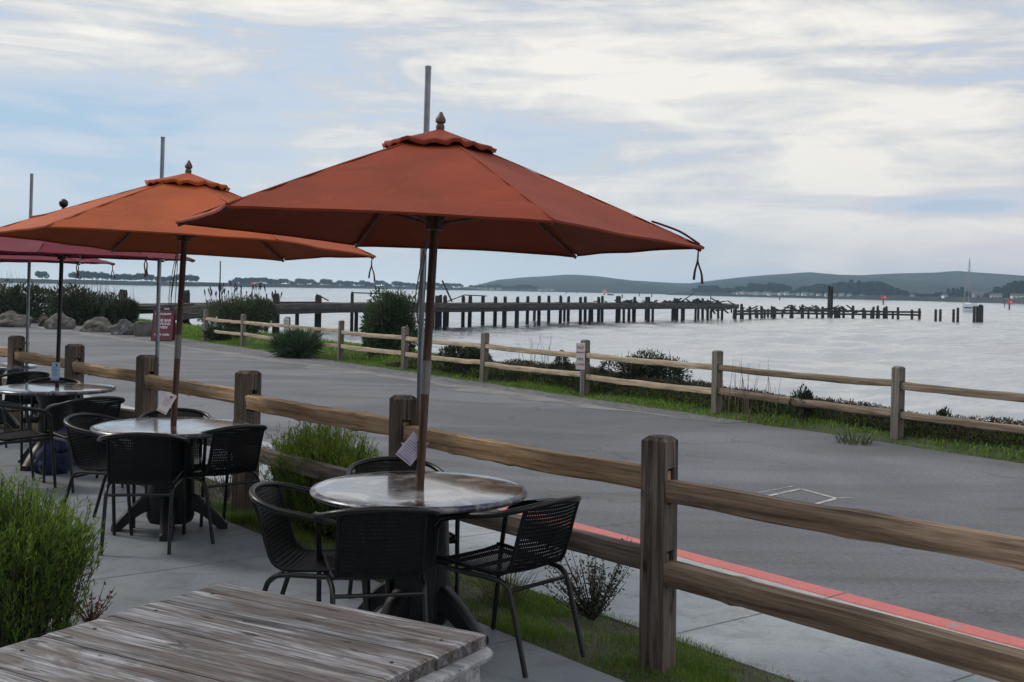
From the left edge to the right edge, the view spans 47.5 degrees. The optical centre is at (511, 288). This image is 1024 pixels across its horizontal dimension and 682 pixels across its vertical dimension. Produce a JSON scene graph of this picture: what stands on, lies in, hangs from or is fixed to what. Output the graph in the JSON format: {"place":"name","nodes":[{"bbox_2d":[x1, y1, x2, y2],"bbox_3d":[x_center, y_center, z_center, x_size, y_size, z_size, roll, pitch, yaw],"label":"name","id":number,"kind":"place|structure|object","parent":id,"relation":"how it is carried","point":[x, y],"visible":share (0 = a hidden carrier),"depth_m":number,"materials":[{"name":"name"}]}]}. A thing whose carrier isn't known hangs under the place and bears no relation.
{"place":"outdoors","nodes":[
{"label":"outdoors","id":0,"kind":"place"},
{"bbox_2d":[0,278,484,290],"bbox_3d":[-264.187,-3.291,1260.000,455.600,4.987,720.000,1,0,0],"label":"sand spit","id":1,"kind":"structure","parent":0,"point":[99,282],"depth_m":1030.70,"materials":[{"name":"sand"}]},
{"bbox_2d":[34,271,49,278],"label":"tree","id":2,"kind":"object","parent":1,"relation":"on","point":[40,274],"visible":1,"depth_m":966.41,"materials":[{"name":"green plant"}]},
{"bbox_2d":[68,272,81,278],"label":"tree","id":3,"kind":"object","parent":1,"relation":"on","point":[73,275],"visible":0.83,"depth_m":974.04,"materials":[{"name":"green plant"}]},
{"bbox_2d":[79,270,89,278],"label":"tree","id":4,"kind":"object","parent":1,"relation":"on","point":[83,274],"visible":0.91,"depth_m":973.90,"materials":[{"name":"green plant"}]},
{"bbox_2d":[95,272,109,279],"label":"tree","id":5,"kind":"object","parent":1,"relation":"on","point":[102,275],"visible":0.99,"depth_m":976.34,"materials":[{"name":"green plant"}]},
{"bbox_2d":[261,277,273,283],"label":"tree","id":6,"kind":"object","parent":1,"relation":"on","point":[268,281],"visible":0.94,"depth_m":1188.40,"materials":[{"name":"green plant"}]},
{"bbox_2d":[295,278,307,284],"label":"tree","id":7,"kind":"object","parent":1,"relation":"on","point":[301,281],"visible":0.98,"depth_m":1266.22,"materials":[{"name":"green plant"}]},
{"bbox_2d":[320,279,332,284],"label":"tree","id":8,"kind":"object","parent":1,"relation":"on","point":[326,281],"visible":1,"depth_m":1324.47,"materials":[{"name":"green plant"}]},
{"bbox_2d":[373,280,387,285],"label":"tree","id":9,"kind":"object","parent":1,"relation":"on","point":[378,282],"visible":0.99,"depth_m":1410.06,"materials":[{"name":"green plant"}]},
{"bbox_2d":[0,429,624,681],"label":"patio","id":10,"kind":"structure","parent":0,"point":[139,567],"depth_m":7.11,"materials":[{"name":"concrete"}]},
{"bbox_2d":[0,362,38,428],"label":"round table","id":11,"kind":"object","parent":10,"relation":"on","point":[12,421],"visible":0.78,"depth_m":13.58,"materials":[{"name":"metal"}]},
{"bbox_2d":[0,255,114,278],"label":"patio umbrella","id":12,"kind":"object","parent":11,"relation":"on","point":[25,259],"visible":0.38,"depth_m":13.09,"materials":[{"name":"red fabric"}]},
{"bbox_2d":[0,371,49,447],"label":"wicker chair","id":13,"kind":"object","parent":10,"relation":"on","point":[15,377],"visible":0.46,"depth_m":12.19,"materials":[{"name":"wicker"}]},
{"bbox_2d":[0,401,56,487],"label":"wicker chair","id":14,"kind":"object","parent":10,"relation":"on","point":[17,436],"visible":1,"depth_m":9.78,"materials":[{"name":"wicker"}]},
{"bbox_2d":[20,377,81,466],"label":"wicker chair","id":15,"kind":"object","parent":10,"relation":"on","point":[34,404],"visible":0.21,"depth_m":11.32,"materials":[{"name":"wicker"}]},
{"bbox_2d":[33,427,73,474],"bbox_3d":[-4.168,1.460,10.554,0.375,0.430,0.308,1,0,0],"label":"cloth bag","id":16,"kind":"object","parent":10,"relation":"on","point":[61,457],"visible":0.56,"depth_m":10.46,"materials":[{"name":"fabric"}]},
{"bbox_2d":[0,464,107,647],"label":"rosemary bush","id":17,"kind":"object","parent":10,"relation":"on","point":[45,554],"visible":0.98,"depth_m":5.45,"materials":[{"name":"green plant"}]},
{"bbox_2d":[0,382,116,470],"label":"round table","id":18,"kind":"object","parent":10,"relation":"on","point":[46,394],"visible":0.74,"depth_m":10.85,"materials":[{"name":"metal"}]},
{"bbox_2d":[0,199,194,386],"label":"patio umbrella","id":19,"kind":"object","parent":18,"relation":"on","point":[26,247],"visible":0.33,"depth_m":10.32,"materials":[{"name":"red fabric"}]},
{"bbox_2d":[50,362,59,380],"bbox_3d":[-4.298,0.777,10.952,0.076,0.175,0.022,5,-1,-8],"label":"menu flyer","id":20,"kind":"object","parent":19,"relation":"hanging from","point":[55,370],"visible":1,"depth_m":10.96,"materials":[{"name":"white paper"}]},
{"bbox_2d":[42,396,124,492],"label":"wicker chair","id":21,"kind":"object","parent":10,"relation":"on","point":[82,404],"visible":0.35,"depth_m":9.76,"materials":[{"name":"wicker"}]},
{"bbox_2d":[69,581,116,621],"bbox_3d":[-2.188,1.625,6.004,0.286,0.220,0.272,1,0,0],"label":"sprig plant","id":22,"kind":"object","parent":10,"relation":"on","point":[92,615],"visible":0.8,"depth_m":5.98,"materials":[{"name":"red plant"}]},
{"bbox_2d":[58,413,143,535],"bbox_3d":[-2.859,1.305,8.339,0.657,0.792,0.580,1,0,16],"label":"wicker chair","id":23,"kind":"object","parent":10,"relation":"on","point":[86,462],"visible":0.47,"depth_m":8.35,"materials":[{"name":"wicker"}]},
{"bbox_2d":[97,432,189,555],"bbox_3d":[-2.454,1.313,7.747,0.580,0.792,0.657,1,0,-9],"label":"wicker chair","id":24,"kind":"object","parent":10,"relation":"on","point":[146,474],"visible":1,"depth_m":7.53,"materials":[{"name":"black metal"}]},
{"bbox_2d":[90,417,248,540],"bbox_3d":[-2.417,1.336,8.250,1.100,0.741,1.100,1,0,-12],"label":"round table","id":25,"kind":"object","parent":10,"relation":"on","point":[155,509],"visible":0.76,"depth_m":8.14,"materials":[{"name":"metal"}]},
{"bbox_2d":[0,160,375,424],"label":"patio umbrella","id":26,"kind":"object","parent":25,"relation":"on","point":[146,217],"visible":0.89,"depth_m":8.19,"materials":[{"name":"fabric"}]},
{"bbox_2d":[157,392,176,414],"bbox_3d":[-2.440,0.803,8.212,0.091,0.154,0.022,21,-17,24],"label":"menu flyer","id":27,"kind":"object","parent":26,"relation":"hanging from","point":[168,400],"visible":1,"depth_m":8.22,"materials":[{"name":"white paper"}]},
{"bbox_2d":[132,408,211,527],"bbox_3d":[-2.517,1.312,8.627,0.580,0.792,0.657,1,0,-12],"label":"wicker chair","id":28,"kind":"object","parent":10,"relation":"on","point":[186,411],"visible":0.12,"depth_m":8.83,"materials":[{"name":"wicker"}]},
{"bbox_2d":[180,424,266,543],"bbox_3d":[-2.061,1.321,8.179,0.580,0.792,0.657,1,0,-45],"label":"wicker chair","id":29,"kind":"object","parent":10,"relation":"on","point":[228,465],"visible":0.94,"depth_m":7.99,"materials":[{"name":"black metal"}]},
{"bbox_2d":[0,583,492,681],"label":"plank table","id":30,"kind":"object","parent":10,"relation":"on","point":[224,632],"visible":1,"depth_m":3.19,"materials":[{"name":"grey wood"}]},
{"bbox_2d":[249,481,390,610],"bbox_3d":[-0.930,1.344,5.590,0.657,0.792,0.580,1,0,6],"label":"wicker chair","id":31,"kind":"object","parent":10,"relation":"on","point":[276,513],"visible":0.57,"depth_m":5.59,"materials":[{"name":"black metal"}]},
{"bbox_2d":[313,506,439,622],"bbox_3d":[-0.638,1.350,5.412,0.580,0.792,0.657,1,0,-13],"label":"wicker chair","id":32,"kind":"object","parent":10,"relation":"on","point":[410,563],"visible":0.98,"depth_m":5.19,"materials":[{"name":"black metal"}]},
{"bbox_2d":[346,456,459,611],"bbox_3d":[-0.608,1.350,6.318,0.580,0.792,0.657,1,0,-19],"label":"wicker chair","id":33,"kind":"object","parent":10,"relation":"on","point":[389,463],"visible":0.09,"depth_m":6.54,"materials":[{"name":"black metal"}]},
{"bbox_2d":[310,471,527,644],"bbox_3d":[-0.475,1.375,5.897,1.100,0.741,1.100,1,0,28],"label":"round table","id":34,"kind":"object","parent":10,"relation":"on","point":[444,493],"visible":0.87,"depth_m":5.76,"materials":[{"name":"metal"}]},
{"bbox_2d":[175,112,703,486],"bbox_3d":[-0.428,0.269,5.938,2.728,2.357,2.493,3,-2,0],"label":"patio umbrella","id":35,"kind":"object","parent":34,"relation":"on","point":[439,187],"visible":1,"depth_m":5.71,"materials":[{"name":"fabric"}]},
{"bbox_2d":[396,432,428,465],"bbox_3d":[-0.507,0.815,5.922,0.099,0.149,0.022,39,-8,-3],"label":"menu flyer","id":36,"kind":"object","parent":35,"relation":"hanging from","point":[407,451],"visible":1,"depth_m":5.93,"materials":[{"name":"paper"}]},
{"bbox_2d":[428,496,585,677],"bbox_3d":[-0.011,1.362,5.611,0.657,0.792,0.580,1,0,42],"label":"wicker chair","id":37,"kind":"object","parent":10,"relation":"on","point":[521,558],"visible":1,"depth_m":5.49,"materials":[{"name":"black metal"}]},
{"bbox_2d":[113,317,627,388],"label":"grass","id":38,"kind":"structure","parent":0,"point":[196,332],"depth_m":33.39,"materials":[{"name":"plant"}]},
{"bbox_2d":[30,325,716,422],"bbox_3d":[-19.880,1.602,48.560,1.021,0.001,76.939,1,0,-37],"label":"dirt margin","id":39,"kind":"object","parent":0,"point":[475,389],"visible":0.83,"depth_m":25.72,"materials":[{"name":"soil"}]},
{"bbox_2d":[31,318,750,422],"bbox_3d":[-19.464,1.611,48.835,4.585,0.001,76.811,1,0,-34],"label":"gravel shoulder","id":40,"kind":"object","parent":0,"point":[310,360],"visible":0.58,"depth_m":26.04},
{"bbox_2d":[38,315,48,325],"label":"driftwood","id":41,"kind":"object","parent":40,"relation":"on","point":[43,319],"visible":0.48,"depth_m":49.23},
{"bbox_2d":[151,307,175,340],"bbox_3d":[-11.742,1.190,39.264,0.702,1.137,0.572,1,0,-1],"label":"sandwich board","id":42,"kind":"object","parent":40,"relation":"on","point":[167,325],"visible":0.81,"depth_m":39.11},
{"bbox_2d":[265,326,323,358],"bbox_3d":[-5.951,1.610,31.821,1.808,1.247,1.565,1,0,0],"label":"strappy plant","id":43,"kind":"object","parent":40,"relation":"on","point":[291,343],"visible":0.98,"depth_m":31.56,"materials":[{"name":"green plant"}]},
{"bbox_2d":[0,416,788,681],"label":"planting strip","id":44,"kind":"object","parent":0,"point":[591,659],"visible":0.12,"depth_m":6.06,"materials":[{"name":"soil"}]},
{"bbox_2d":[24,173,33,426],"bbox_3d":[-5.870,0.181,14.063,0.112,3.152,0.050,1,0,0],"label":"steel pole","id":45,"kind":"object","parent":44,"relation":"on","point":[27,342],"visible":0.55,"depth_m":14.05,"materials":[{"name":"metal"}]},
{"bbox_2d":[0,413,231,503],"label":"grass","id":46,"kind":"structure","parent":44,"relation":"on","point":[199,491],"depth_m":10.51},
{"bbox_2d":[155,137,164,407],"bbox_3d":[-3.330,0.193,10.874,0.112,3.231,0.050,1,0,0],"label":"steel pole","id":47,"kind":"object","parent":44,"relation":"on","point":[159,262],"visible":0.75,"depth_m":10.86,"materials":[{"name":"metal"}]},
{"bbox_2d":[206,452,231,497],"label":"weed","id":48,"kind":"object","parent":44,"relation":"on","point":[228,495],"visible":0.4,"depth_m":9.89,"materials":[{"name":"green plant"}]},
{"bbox_2d":[256,420,387,545],"bbox_3d":[-1.383,1.341,8.614,0.840,0.964,1.608,1,0,-38],"label":"rosemary bush","id":49,"kind":"object","parent":44,"relation":"on","point":[319,446],"visible":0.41,"depth_m":8.45,"materials":[{"name":"green plant"}]},
{"bbox_2d":[417,65,430,425],"bbox_3d":[-0.600,0.223,7.379,0.112,3.280,0.050,1,0,0],"label":"steel pole","id":50,"kind":"object","parent":44,"relation":"on","point":[425,129],"visible":0.22,"depth_m":7.36,"materials":[{"name":"metal"}]},
{"bbox_2d":[380,564,473,590],"bbox_3d":[-0.398,1.675,6.953,1.037,0.277,0.917,1,0,12],"label":"grass tuft","id":51,"kind":"object","parent":44,"relation":"on","point":[452,582],"visible":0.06,"depth_m":6.93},
{"bbox_2d":[450,559,554,607],"bbox_3d":[-0.227,1.655,6.773,1.170,0.343,0.996,1,0,0],"label":"grass tuft","id":52,"kind":"object","parent":44,"relation":"on","point":[487,595],"visible":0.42,"depth_m":6.69,"materials":[{"name":"plant"}]},
{"bbox_2d":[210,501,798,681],"bbox_3d":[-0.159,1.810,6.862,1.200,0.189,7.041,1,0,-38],"label":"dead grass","id":53,"kind":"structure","parent":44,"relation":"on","point":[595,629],"depth_m":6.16,"materials":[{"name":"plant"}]},
{"bbox_2d":[210,502,810,681],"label":"grass","id":54,"kind":"structure","parent":44,"relation":"on","point":[245,516],"depth_m":6.06,"materials":[{"name":"plant"}]},
{"bbox_2d":[0,335,1023,681],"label":"split rail fence","id":55,"kind":"object","parent":44,"relation":"on","point":[664,571],"visible":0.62,"depth_m":5.48,"materials":[{"name":"brown wood"}]},
{"bbox_2d":[542,535,633,620],"bbox_3d":[0.437,1.635,6.554,0.625,0.467,0.598,1,0,-25],"label":"twiggy shrub","id":56,"kind":"object","parent":44,"relation":"on","point":[592,609],"visible":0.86,"depth_m":6.49,"materials":[{"name":"green plant"}]},
{"bbox_2d":[2,394,999,681],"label":"sidewalk","id":57,"kind":"structure","parent":0,"point":[772,644],"depth_m":6.39,"materials":[{"name":"concrete"}]},
{"bbox_2d":[0,327,1023,638],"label":"road","id":58,"kind":"structure","parent":0,"point":[968,491],"depth_m":13.14,"materials":[{"name":"asphalt"}]},
{"bbox_2d":[758,486,851,503],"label":"road markings","id":59,"kind":"object","parent":58,"relation":"on","point":[833,498],"visible":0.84,"depth_m":11.67,"materials":[{"name":"paint"}]},
{"bbox_2d":[0,0,1023,286],"label":"sky","id":60,"kind":"structure","parent":0,"point":[839,137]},
{"bbox_2d":[2,283,1023,428],"bbox_3d":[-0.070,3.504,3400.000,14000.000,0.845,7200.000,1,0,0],"label":"bay water","id":61,"kind":"structure","parent":0,"point":[966,351],"depth_m":89.04,"materials":[{"name":"grey liquid"}]},
{"bbox_2d":[45,280,738,333],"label":"wooden pier","id":62,"kind":"structure","parent":61,"relation":"in","point":[317,306],"depth_m":103.99,"materials":[{"name":"brown wood"}]},
{"bbox_2d":[671,297,920,319],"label":"ruined pier","id":63,"kind":"structure","parent":61,"relation":"in","point":[802,311],"depth_m":169.63,"materials":[{"name":"brown wood"}]},
{"bbox_2d":[827,286,829,316],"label":"piling","id":64,"kind":"object","parent":61,"relation":"in","point":[828,302],"visible":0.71,"depth_m":178.62,"materials":[{"name":"brown wood"}]},
{"bbox_2d":[830,287,832,316],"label":"piling","id":65,"kind":"object","parent":61,"relation":"in","point":[831,296],"visible":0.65,"depth_m":179.03,"materials":[{"name":"brown wood"}]},
{"bbox_2d":[962,258,979,311],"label":"sailboat","id":66,"kind":"object","parent":61,"relation":"on","point":[967,307],"visible":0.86,"depth_m":279.13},
{"bbox_2d":[2,377,1023,649],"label":"kerb","id":67,"kind":"structure","parent":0,"point":[919,616],"depth_m":7.32,"materials":[{"name":"paint"}]},
{"bbox_2d":[18,310,1023,636],"bbox_3d":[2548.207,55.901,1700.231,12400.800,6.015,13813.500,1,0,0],"label":"ground","id":68,"kind":"structure","parent":0,"point":[882,434],"depth_m":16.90,"materials":[{"name":"plant"}]},
{"bbox_2d":[0,310,32,326],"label":"boulder","id":69,"kind":"object","parent":68,"relation":"on","point":[11,318],"visible":0.73,"depth_m":47.99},
{"bbox_2d":[0,272,68,322],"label":"bush","id":70,"kind":"object","parent":68,"relation":"on","point":[13,298],"visible":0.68,"depth_m":53.30,"materials":[{"name":"green plant"}]},
{"bbox_2d":[43,312,75,329],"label":"boulder","id":71,"kind":"object","parent":68,"relation":"on","point":[67,322],"visible":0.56,"depth_m":46.74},
{"bbox_2d":[43,275,125,325],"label":"bush","id":72,"kind":"object","parent":68,"relation":"on","point":[81,306],"visible":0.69,"depth_m":51.29,"materials":[{"name":"green plant"}]},
{"bbox_2d":[79,317,112,331],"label":"boulder","id":73,"kind":"object","parent":68,"relation":"on","point":[98,324],"visible":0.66,"depth_m":44.88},
{"bbox_2d":[99,282,141,323],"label":"bush","id":74,"kind":"object","parent":68,"relation":"on","point":[128,309],"visible":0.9,"depth_m":50.11,"materials":[{"name":"green plant"}]},
{"bbox_2d":[109,319,134,334],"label":"boulder","id":75,"kind":"object","parent":68,"relation":"on","point":[123,327],"visible":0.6,"depth_m":42.97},
{"bbox_2d":[6,376,274,448],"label":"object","id":76,"kind":"structure","parent":68,"relation":"on","point":[263,442],"depth_m":17.16,"materials":[{"name":"concrete"}]},
{"bbox_2d":[134,321,151,336],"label":"boulder","id":77,"kind":"object","parent":68,"relation":"on","point":[142,328],"visible":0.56,"depth_m":42.06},
{"bbox_2d":[202,326,240,341],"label":"bush","id":78,"kind":"object","parent":68,"relation":"on","point":[208,335],"visible":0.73,"depth_m":39.33,"materials":[{"name":"green plant"}]},
{"bbox_2d":[195,281,281,333],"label":"bush","id":79,"kind":"object","parent":68,"relation":"on","point":[235,309],"visible":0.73,"depth_m":41.72,"materials":[{"name":"green plant"}]},
{"bbox_2d":[359,284,424,357],"bbox_3d":[-3.191,0.904,31.363,1.912,2.096,1.748,1,0,0],"label":"bush","id":80,"kind":"object","parent":68,"relation":"on","point":[390,314],"visible":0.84,"depth_m":30.98,"materials":[{"name":"green plant"}]},
{"bbox_2d":[437,345,492,370],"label":"bush","id":81,"kind":"object","parent":68,"relation":"on","point":[463,352],"visible":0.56,"depth_m":26.68,"materials":[{"name":"green plant"}]},
{"bbox_2d":[519,334,552,375],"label":"dry stalks","id":82,"kind":"object","parent":68,"relation":"on","point":[535,356],"visible":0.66,"depth_m":24.64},
{"bbox_2d":[543,349,574,380],"bbox_3d":[0.991,1.549,23.398,0.766,0.672,0.687,1,0,0],"label":"young conifer","id":83,"kind":"object","parent":68,"relation":"on","point":[560,363],"visible":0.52,"depth_m":23.37,"materials":[{"name":"green plant"}]},
{"bbox_2d":[576,343,584,394],"bbox_3d":[1.296,1.536,22.046,0.175,1.010,0.052,1,0,18],"label":"parking sign","id":84,"kind":"object","parent":68,"relation":"on","point":[580,356],"visible":1,"depth_m":22.02,"materials":[{"name":"white"}]},
{"bbox_2d":[203,309,1023,439],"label":"split rail fence","id":85,"kind":"object","parent":68,"relation":"on","point":[896,413],"visible":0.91,"depth_m":19.16,"materials":[{"name":"wood"}]},
{"bbox_2d":[283,318,288,333],"bbox_3d":[-6.591,1.093,33.960,0.165,0.460,0.016,1,0,-1],"label":"parking sign","id":86,"kind":"object","parent":85,"relation":"attached to","point":[285,322],"visible":0.78,"depth_m":33.96,"materials":[{"name":"grey"}]},
{"bbox_2d":[597,349,692,385],"bbox_3d":[2.536,1.530,22.269,1.852,0.804,1.044,1,0,0],"label":"bush","id":87,"kind":"object","parent":68,"relation":"on","point":[632,369],"visible":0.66,"depth_m":22.10,"materials":[{"name":"green plant"}]},
{"bbox_2d":[385,355,1023,445],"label":"grass","id":88,"kind":"structure","parent":68,"relation":"on","point":[700,383],"depth_m":19.93,"materials":[{"name":"green plant"}]},
{"bbox_2d":[712,359,759,419],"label":"dry stalks","id":89,"kind":"object","parent":68,"relation":"on","point":[735,396],"visible":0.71,"depth_m":18.49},
{"bbox_2d":[738,359,780,422],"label":"dry stalks","id":90,"kind":"object","parent":68,"relation":"on","point":[748,411],"visible":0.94,"depth_m":18.21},
{"bbox_2d":[785,383,813,420],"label":"succulent tuft","id":91,"kind":"object","parent":68,"relation":"on","point":[806,394],"visible":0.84,"depth_m":17.67,"materials":[{"name":"green plant"}]},
{"bbox_2d":[828,428,889,444],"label":"lily clump","id":92,"kind":"object","parent":68,"relation":"on","point":[852,437],"visible":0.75,"depth_m":15.75,"materials":[{"name":"green plant"}]},
{"bbox_2d":[933,406,952,416],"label":"succulent tuft","id":93,"kind":"object","parent":68,"relation":"on","point":[942,411],"visible":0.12,"depth_m":16.96,"materials":[{"name":"green plant"}]},
{"bbox_2d":[466,275,697,293],"bbox_3d":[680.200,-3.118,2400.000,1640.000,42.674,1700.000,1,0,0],"label":"hill","id":94,"kind":"structure","parent":0,"point":[579,283],"depth_m":1865.34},
{"bbox_2d":[665,292,1023,303],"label":"shore","id":95,"kind":"structure","parent":0,"point":[950,299],"depth_m":1014.10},
{"bbox_2d":[746,282,761,291],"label":"tree","id":96,"kind":"object","parent":95,"relation":"on","point":[752,287],"visible":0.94,"depth_m":1197.50,"materials":[{"name":"green plant"}]},
{"bbox_2d":[762,284,775,292],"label":"tree","id":97,"kind":"object","parent":95,"relation":"on","point":[769,287],"visible":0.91,"depth_m":1174.31,"materials":[{"name":"green plant"}]},
{"bbox_2d":[809,286,822,293],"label":"tree","id":98,"kind":"object","parent":95,"relation":"on","point":[815,289],"visible":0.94,"depth_m":1126.51,"materials":[{"name":"green plant"}]},
{"bbox_2d":[830,286,842,294],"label":"tree","id":99,"kind":"object","parent":95,"relation":"on","point":[836,290],"visible":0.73,"depth_m":1101.35,"materials":[{"name":"green plant"}]},
{"bbox_2d":[837,281,854,294],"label":"tree","id":100,"kind":"object","parent":95,"relation":"on","point":[846,287],"visible":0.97,"depth_m":1107.26,"materials":[{"name":"green plant"}]},
{"bbox_2d":[853,280,864,294],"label":"tree","id":101,"kind":"object","parent":95,"relation":"on","point":[859,288],"visible":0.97,"depth_m":1104.25,"materials":[{"name":"green plant"}]},
{"bbox_2d":[864,281,884,295],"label":"tree","id":102,"kind":"object","parent":95,"relation":"on","point":[868,286],"visible":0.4,"depth_m":1064.18,"materials":[{"name":"green plant"}]},
{"bbox_2d":[871,283,889,294],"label":"tree","id":103,"kind":"object","parent":95,"relation":"on","point":[876,288],"visible":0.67,"depth_m":1052.10,"materials":[{"name":"green plant"}]},
{"bbox_2d":[878,283,887,295],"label":"tree","id":104,"kind":"object","parent":95,"relation":"on","point":[884,289],"visible":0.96,"depth_m":1042.03,"materials":[{"name":"green plant"}]},
{"bbox_2d":[971,291,991,296],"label":"house","id":105,"kind":"structure","parent":95,"relation":"on","point":[977,293],"depth_m":927.48,"materials":[{"name":"white"}]},
{"bbox_2d":[990,293,1002,297],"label":"house","id":106,"kind":"structure","parent":95,"relation":"on","point":[996,295],"depth_m":877.84,"materials":[{"name":"white"}]},
{"bbox_2d":[1008,280,1020,293],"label":"tree","id":107,"kind":"object","parent":95,"relation":"on","point":[1013,285],"visible":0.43,"depth_m":864.03,"materials":[{"name":"green plant"}]},
{"bbox_2d":[1010,293,1023,298],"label":"house","id":108,"kind":"structure","parent":95,"relation":"on","point":[1013,295],"depth_m":847.76,"materials":[{"name":"white"}]},
{"bbox_2d":[1015,280,1023,293],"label":"tree","id":109,"kind":"object","parent":95,"relation":"on","point":[1019,287],"visible":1,"depth_m":853.69,"materials":[{"name":"green plant"}]},
{"bbox_2d":[682,271,1023,296],"bbox_3d":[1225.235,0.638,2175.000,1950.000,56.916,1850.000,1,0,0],"label":"hill","id":110,"kind":"structure","parent":0,"point":[928,283],"depth_m":1928.09,"materials":[{"name":"plant"}]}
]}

